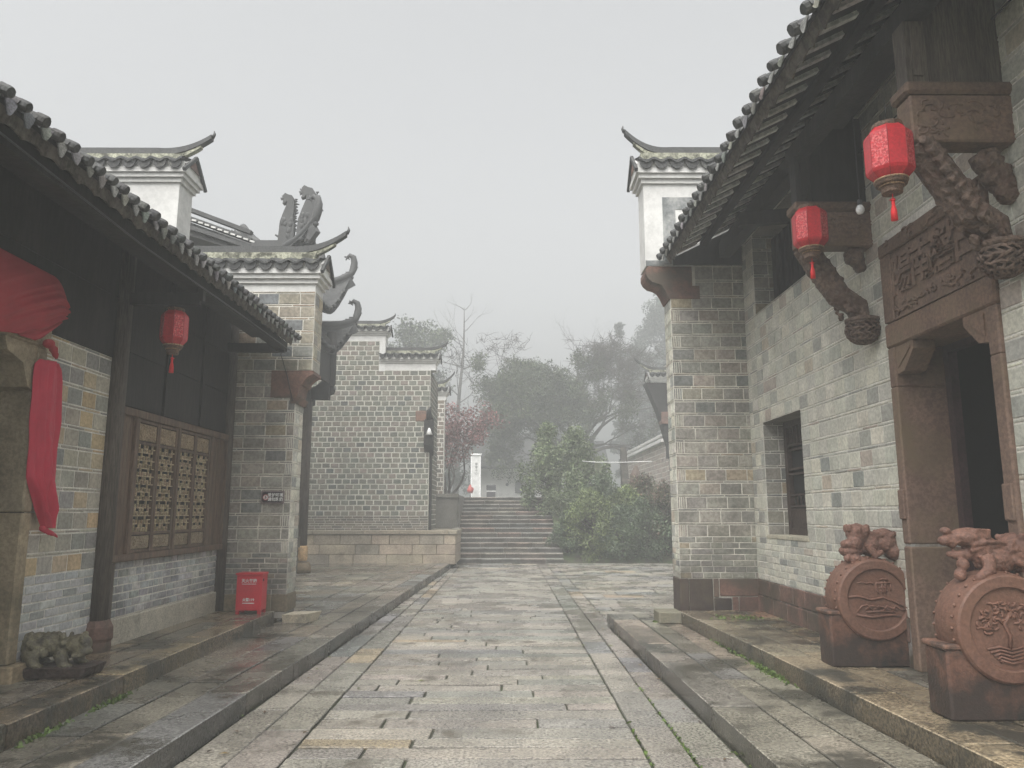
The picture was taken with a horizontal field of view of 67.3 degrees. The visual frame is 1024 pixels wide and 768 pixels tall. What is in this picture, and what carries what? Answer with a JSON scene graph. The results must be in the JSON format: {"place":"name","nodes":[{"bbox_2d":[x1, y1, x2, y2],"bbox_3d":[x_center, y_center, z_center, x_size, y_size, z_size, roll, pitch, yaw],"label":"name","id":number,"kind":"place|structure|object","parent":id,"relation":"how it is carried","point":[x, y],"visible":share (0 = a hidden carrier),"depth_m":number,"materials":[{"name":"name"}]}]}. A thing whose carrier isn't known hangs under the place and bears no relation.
{"place":"outdoors","nodes":[
{"label":"outdoors","id":0,"kind":"place"},
{"bbox_2d":[0,563,449,767],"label":"pavement","id":1,"kind":"structure","parent":0,"point":[173,718],"depth_m":6.48,"materials":[{"name":"grey stone"}]},
{"bbox_2d":[0,81,349,684],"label":"brick house","id":2,"kind":"structure","parent":1,"relation":"on","point":[164,478],"depth_m":7.79,"materials":[{"name":"brick"}]},
{"bbox_2d":[0,248,70,358],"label":"red cloth","id":3,"kind":"object","parent":2,"relation":"hanging from","point":[34,304],"visible":1,"depth_m":5.91,"materials":[{"name":"red fabric"}]},
{"bbox_2d":[26,359,62,537],"bbox_3d":[-3.718,0.524,6.190,0.139,1.412,0.475,0,-10,0],"label":"red cloth","id":4,"kind":"object","parent":3,"relation":"hanging from","point":[45,417],"visible":1,"depth_m":6.13,"materials":[{"name":"red fabric"}]},
{"bbox_2d":[0,132,289,350],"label":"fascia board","id":5,"kind":"object","parent":2,"relation":"attached to","point":[52,174],"visible":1,"depth_m":5.81,"materials":[{"name":"brown wood"}]},
{"bbox_2d":[159,289,188,372],"bbox_3d":[-3.298,-0.522,7.512,0.237,0.838,0.237,0,-10,2],"label":"paper lantern","id":6,"kind":"object","parent":2,"relation":"hanging from","point":[174,329],"visible":1,"depth_m":7.43,"materials":[{"name":"red paper"}]},
{"bbox_2d":[261,491,284,503],"bbox_3d":[-3.189,1.510,10.249,0.310,0.166,0.028,0,-10,0],"label":"wall sign","id":7,"kind":"object","parent":2,"relation":"attached to","point":[272,497],"visible":1,"depth_m":10.24,"materials":[{"name":"metal"}]},
{"bbox_2d":[189,185,361,573],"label":"opera pavilion","id":8,"kind":"structure","parent":1,"relation":"on","point":[335,336],"depth_m":18.24,"materials":[{"name":"tile"}]},
{"bbox_2d":[282,611,321,622],"bbox_3d":[-2.755,3.049,10.085,0.359,0.115,0.416,-2,-10,12],"label":"stone block","id":9,"kind":"object","parent":1,"relation":"on","point":[300,616],"depth_m":9.93,"materials":[{"name":"stone"}]},
{"bbox_2d":[298,314,461,563],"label":"stepped wall","id":10,"kind":"structure","parent":1,"relation":"on","point":[373,477],"depth_m":22.43,"materials":[{"name":"brick"}]},
{"bbox_2d":[0,0,811,512],"label":"sky","id":11,"kind":"structure","parent":0,"point":[463,148],"materials":[{"name":"grey"}]},
{"bbox_2d":[172,564,750,767],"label":"paving bed","id":12,"kind":"object","parent":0,"point":[739,758],"visible":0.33,"depth_m":6.47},
{"bbox_2d":[436,494,463,563],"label":"retaining wall","id":13,"kind":"structure","parent":12,"relation":"on","point":[449,507],"depth_m":26.25,"materials":[{"name":"stone"}]},
{"bbox_2d":[174,563,746,767],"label":"lane border","id":14,"kind":"object","parent":12,"relation":"on","point":[303,703],"visible":0.93,"depth_m":6.39,"materials":[{"name":"grey stone"}]},
{"bbox_2d":[11,614,798,767],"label":"weeds","id":15,"kind":"object","parent":14,"relation":"on","point":[764,669],"visible":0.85,"depth_m":5.77,"materials":[{"name":"green plant"}]},
{"bbox_2d":[279,563,651,767],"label":"lane","id":16,"kind":"structure","parent":12,"relation":"on","point":[478,718],"depth_m":6.57,"materials":[{"name":"grey stone"}]},
{"bbox_2d":[206,600,751,765],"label":"fallen leaves","id":17,"kind":"object","parent":16,"relation":"on","point":[421,680],"visible":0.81,"depth_m":6.87,"materials":[{"name":"brown plant"}]},
{"bbox_2d":[621,0,1023,671],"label":"stone gate house","id":18,"kind":"structure","parent":12,"relation":"on","point":[871,374],"depth_m":6.96,"materials":[{"name":"brick"}]},
{"bbox_2d":[771,222,805,298],"bbox_3d":[3.547,-1.555,9.481,0.070,1.100,1.750,0,-10,0],"label":"upper window","id":19,"kind":"structure","parent":18,"relation":"in","point":[775,241],"depth_m":10.09,"materials":[{"name":"brown wood"}]},
{"bbox_2d":[783,417,807,535],"bbox_3d":[3.547,1.078,9.217,0.070,1.460,1.300,0,-10,0],"label":"window","id":20,"kind":"structure","parent":18,"relation":"in","point":[795,484],"depth_m":9.62,"materials":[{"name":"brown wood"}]},
{"bbox_2d":[791,188,828,278],"bbox_3d":[2.626,-1.344,6.779,0.274,0.858,0.274,-1,-10,6],"label":"paper lantern","id":21,"kind":"object","parent":18,"relation":"hanging from","point":[810,234],"visible":1,"depth_m":6.69,"materials":[{"name":"red paper"}]},
{"bbox_2d":[852,116,864,214],"bbox_3d":[2.869,-1.824,6.405,0.068,0.865,0.066,0,-10,0],"label":"light bulb","id":22,"kind":"object","parent":18,"relation":"hanging from","point":[860,209],"visible":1,"depth_m":6.35,"materials":[{"name":"white glass"}]},
{"bbox_2d":[863,97,915,220],"bbox_3d":[2.475,-1.482,5.047,0.274,0.858,0.274,8,-12,-39],"label":"paper lantern","id":23,"kind":"object","parent":18,"relation":"hanging from","point":[889,156],"visible":1,"depth_m":4.96,"materials":[{"name":"red paper"}]},
{"bbox_2d":[859,0,1010,152],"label":"power cable","id":24,"kind":"object","parent":18,"relation":"attached to","point":[999,11],"visible":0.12,"depth_m":5.13,"materials":[{"name":"black"}]},
{"bbox_2d":[486,485,495,496],"bbox_3d":[-1.032,5.405,38.126,0.460,0.800,0.410,0,-10,0],"label":"litter bin","id":25,"kind":"object","parent":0,"point":[491,490],"visible":0.82,"depth_m":37.96,"materials":[{"name":"grey metal"}]},
{"bbox_2d":[464,515,544,563],"bbox_3d":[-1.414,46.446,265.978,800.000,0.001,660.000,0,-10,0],"label":"ground","id":26,"kind":"structure","parent":0,"point":[504,527],"depth_m":99.03,"materials":[{"name":"stone"}]},
{"bbox_2d":[552,509,672,563],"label":"ground","id":27,"kind":"structure","parent":0,"point":[571,558],"depth_m":24.49,"materials":[{"name":"grey stone"}]},
{"bbox_2d":[388,314,455,392],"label":"leafy tree","id":28,"kind":"object","parent":27,"relation":"on","point":[414,339],"visible":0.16,"depth_m":53.63,"materials":[{"name":"green plant"}]},
{"bbox_2d":[436,371,454,493],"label":"stepped wall","id":29,"kind":"structure","parent":27,"relation":"on","point":[444,392],"depth_m":27.10,"materials":[{"name":"brick"}]},
{"bbox_2d":[444,445,468,493],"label":"evergreen tree","id":30,"kind":"object","parent":27,"relation":"on","point":[458,476],"visible":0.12,"depth_m":51.29,"materials":[{"name":"green plant"}]},
{"bbox_2d":[467,484,473,496],"bbox_3d":[-2.000,5.254,37.234,0.287,0.814,0.288,8,-12,-39],"label":"red emblem","id":31,"kind":"object","parent":27,"relation":"on","point":[470,489],"visible":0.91,"depth_m":37.19,"materials":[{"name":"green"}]},
{"bbox_2d":[471,454,481,496],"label":"sign pillar","id":32,"kind":"structure","parent":27,"relation":"on","point":[476,472],"depth_m":38.65,"materials":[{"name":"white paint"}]},
{"bbox_2d":[444,398,509,493],"bbox_3d":[-2.889,2.620,31.154,5.819,4.314,4.278,-9,-13,44],"label":"maple tree","id":33,"kind":"object","parent":27,"relation":"on","point":[472,437],"visible":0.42,"depth_m":30.04,"materials":[{"name":"red plant"}]},
{"bbox_2d":[432,293,521,493],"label":"bare tree","id":34,"kind":"object","parent":27,"relation":"on","point":[459,387],"visible":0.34,"depth_m":62.85,"materials":[{"name":"brown plant"}]},
{"bbox_2d":[458,433,503,494],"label":"evergreen tree","id":35,"kind":"object","parent":27,"relation":"on","point":[464,490],"visible":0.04,"depth_m":71.31,"materials":[{"name":"green plant"}]},
{"bbox_2d":[469,441,608,496],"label":"cottage","id":36,"kind":"structure","parent":27,"relation":"on","point":[504,488],"depth_m":57.60,"materials":[{"name":"paint"}]},
{"bbox_2d":[515,480,522,492],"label":"window","id":37,"kind":"structure","parent":36,"relation":"in","point":[518,485],"depth_m":57.44,"materials":[{"name":"grey"}]},
{"bbox_2d":[521,427,566,440],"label":"evergreen tree","id":38,"kind":"object","parent":27,"relation":"on","point":[558,437],"visible":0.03,"depth_m":77.12,"materials":[{"name":"green plant"}]},
{"bbox_2d":[514,420,576,527],"bbox_3d":[1.228,3.510,28.388,2.323,4.371,1.867,0,-10,0],"label":"bush","id":39,"kind":"object","parent":27,"relation":"on","point":[546,452],"visible":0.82,"depth_m":28.14,"materials":[{"name":"green plant"}]},
{"bbox_2d":[442,319,665,485],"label":"spreading tree","id":40,"kind":"object","parent":27,"relation":"on","point":[549,394],"visible":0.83,"depth_m":47.40,"materials":[{"name":"green plant"}]},
{"bbox_2d":[543,510,586,555],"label":"bush","id":41,"kind":"object","parent":27,"relation":"on","point":[558,531],"visible":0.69,"depth_m":24.79,"materials":[{"name":"green plant"}]},
{"bbox_2d":[546,467,591,530],"bbox_3d":[2.131,4.119,26.257,1.672,2.567,1.870,-6,-11,30],"label":"bush","id":42,"kind":"object","parent":27,"relation":"on","point":[573,485],"visible":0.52,"depth_m":26.06,"materials":[{"name":"green plant"}]},
{"bbox_2d":[547,424,614,512],"bbox_3d":[2.388,3.477,28.390,2.425,4.039,1.912,4,-10,-22],"label":"bush","id":43,"kind":"object","parent":27,"relation":"on","point":[572,443],"visible":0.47,"depth_m":28.24,"materials":[{"name":"green plant"}]},
{"bbox_2d":[559,485,622,562],"bbox_3d":[2.526,4.596,24.878,1.962,2.693,1.982,8,-12,-39],"label":"bush","id":44,"kind":"object","parent":27,"relation":"on","point":[591,505],"visible":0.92,"depth_m":24.64,"materials":[{"name":"green plant"}]},
{"bbox_2d":[594,457,600,483],"bbox_3d":[3.083,3.931,26.937,0.352,2.750,0.300,0,-10,0],"label":"stone post","id":45,"kind":"object","parent":27,"relation":"on","point":[597,465],"visible":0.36,"depth_m":27.00,"materials":[{"name":"stone"}]},
{"bbox_2d":[580,469,620,538],"bbox_3d":[3.050,4.255,26.235,2.296,2.714,1.793,0,-10,0],"label":"bush","id":46,"kind":"object","parent":27,"relation":"on","point":[602,486],"visible":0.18,"depth_m":26.01,"materials":[{"name":"green plant"}]},
{"bbox_2d":[591,503,652,561],"bbox_3d":[3.516,4.870,24.769,2.009,2.061,1.712,0,-10,0],"label":"bush","id":47,"kind":"object","parent":27,"relation":"on","point":[619,551],"visible":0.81,"depth_m":24.46,"materials":[{"name":"green plant"}]},
{"bbox_2d":[608,322,637,477],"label":"tall tree","id":48,"kind":"object","parent":27,"relation":"on","point":[618,326],"visible":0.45,"depth_m":74.61,"materials":[{"name":"green plant"}]},
{"bbox_2d":[620,447,628,486],"bbox_3d":[3.956,3.718,26.572,0.352,3.050,0.300,0,-10,0],"label":"stone post","id":49,"kind":"object","parent":27,"relation":"on","point":[624,468],"visible":0.36,"depth_m":26.59,"materials":[{"name":"stone"}]},
{"bbox_2d":[583,461,651,462],"bbox_3d":[3.633,2.680,26.612,2.440,0.094,0.173,-3,-10,19],"label":"white cable","id":50,"kind":"object","parent":49,"relation":"attached to","point":[617,462],"visible":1,"depth_m":26.61,"materials":[{"name":"paint"}]},
{"bbox_2d":[602,484,648,542],"bbox_3d":[3.727,4.467,25.664,1.878,2.333,1.804,6,-11,-34],"label":"bush","id":51,"kind":"object","parent":27,"relation":"on","point":[625,494],"visible":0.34,"depth_m":25.64,"materials":[{"name":"green plant"}]},
{"bbox_2d":[629,465,640,487],"bbox_3d":[4.473,3.870,27.776,0.670,1.862,0.660,0,-10,0],"label":"standing rock","id":52,"kind":"object","parent":27,"relation":"on","point":[635,471],"visible":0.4,"depth_m":27.76,"materials":[{"name":"grey stone"}]},
{"bbox_2d":[611,339,659,469],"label":"tall tree","id":53,"kind":"object","parent":27,"relation":"on","point":[641,415],"visible":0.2,"depth_m":76.55,"materials":[{"name":"green plant"}]},
{"bbox_2d":[615,492,671,562],"bbox_3d":[4.263,4.648,24.844,1.970,2.310,1.797,0,-10,0],"label":"bush","id":54,"kind":"object","parent":27,"relation":"on","point":[640,510],"visible":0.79,"depth_m":24.50,"materials":[{"name":"green plant"}]},
{"bbox_2d":[625,294,665,447],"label":"tall tree","id":55,"kind":"object","parent":27,"relation":"on","point":[654,321],"visible":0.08,"depth_m":80.20,"materials":[{"name":"green plant"}]},
{"bbox_2d":[627,358,669,486],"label":"side house","id":56,"kind":"structure","parent":27,"relation":"on","point":[655,450],"depth_m":34.68,"materials":[{"name":"brick"}]},
{"bbox_2d":[628,471,670,514],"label":"bush","id":57,"kind":"object","parent":27,"relation":"on","point":[643,484],"visible":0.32,"depth_m":26.23,"materials":[{"name":"green plant"}]},
{"bbox_2d":[643,479,672,558],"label":"bush","id":58,"kind":"object","parent":27,"relation":"on","point":[663,491],"visible":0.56,"depth_m":24.86,"materials":[{"name":"green plant"}]},
{"bbox_2d":[657,508,672,555],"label":"bush","id":59,"kind":"object","parent":27,"relation":"on","point":[668,535],"visible":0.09,"depth_m":24.38,"materials":[{"name":"green plant"}]},
{"bbox_2d":[555,563,673,619],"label":"plaza","id":60,"kind":"structure","parent":0,"point":[628,588],"depth_m":16.67,"materials":[{"name":"grey stone"}]},
{"bbox_2d":[457,497,563,563],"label":"stairs","id":61,"kind":"structure","parent":60,"relation":"on","point":[499,545],"depth_m":25.60,"materials":[{"name":"grey stone"}]},
{"bbox_2d":[607,614,946,767],"bbox_3d":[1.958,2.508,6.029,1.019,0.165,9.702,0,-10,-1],"label":"pavement","id":62,"kind":"structure","parent":0,"point":[750,714],"depth_m":5.59,"materials":[{"name":"grey stone"}]},
{"bbox_2d":[654,608,681,623],"bbox_3d":[2.026,3.019,10.009,0.300,0.150,0.380,0,-10,0],"label":"stone block","id":63,"kind":"object","parent":62,"relation":"on","point":[667,615],"depth_m":9.83,"materials":[{"name":"stone"}]},
{"bbox_2d":[680,610,1023,767],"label":"step","id":64,"kind":"object","parent":62,"relation":"on","point":[893,702],"visible":0.74,"depth_m":5.59,"materials":[{"name":"grey stone"}]},
{"bbox_2d":[816,523,909,666],"bbox_3d":[3.017,1.768,6.512,0.805,1.164,0.302,0,-10,0],"label":"drum stone","id":65,"kind":"object","parent":64,"relation":"on","point":[863,615],"visible":0.96,"depth_m":6.38,"materials":[{"name":"brown stone"}]},
{"bbox_2d":[921,527,1023,721],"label":"drum stone","id":66,"kind":"object","parent":64,"relation":"on","point":[974,649],"visible":1,"depth_m":4.75,"materials":[{"name":"brown stone"}]},
{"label":"left step bed","id":67,"kind":"structure","parent":0,"visible":0},
{"bbox_2d":[0,611,274,752],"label":"step","id":68,"kind":"object","parent":67,"relation":"on","point":[28,707],"visible":0.9,"depth_m":6.26,"materials":[{"name":"grey stone"}]},
{"bbox_2d":[20,631,106,679],"bbox_3d":[-3.555,2.112,6.023,0.629,0.341,0.346,1,-10,-4],"label":"beast statue","id":69,"kind":"object","parent":68,"relation":"on","point":[38,650],"visible":0.94,"depth_m":5.93,"materials":[{"name":"grey stone"}]},
{"bbox_2d":[235,572,268,613],"bbox_3d":[-3.303,2.646,9.750,0.344,0.504,0.240,0,-10,0],"label":"fire box","id":70,"kind":"object","parent":68,"relation":"on","point":[251,591],"visible":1,"depth_m":9.66,"materials":[{"name":"red paint"}]},
{"bbox_2d":[237,577,259,608],"bbox_3d":[-3.302,2.616,9.651,0.260,0.390,0.008,0,-10,0],"label":"door","id":71,"kind":"structure","parent":70,"relation":"in","point":[242,595],"depth_m":9.65,"materials":[{"name":"red paint"}]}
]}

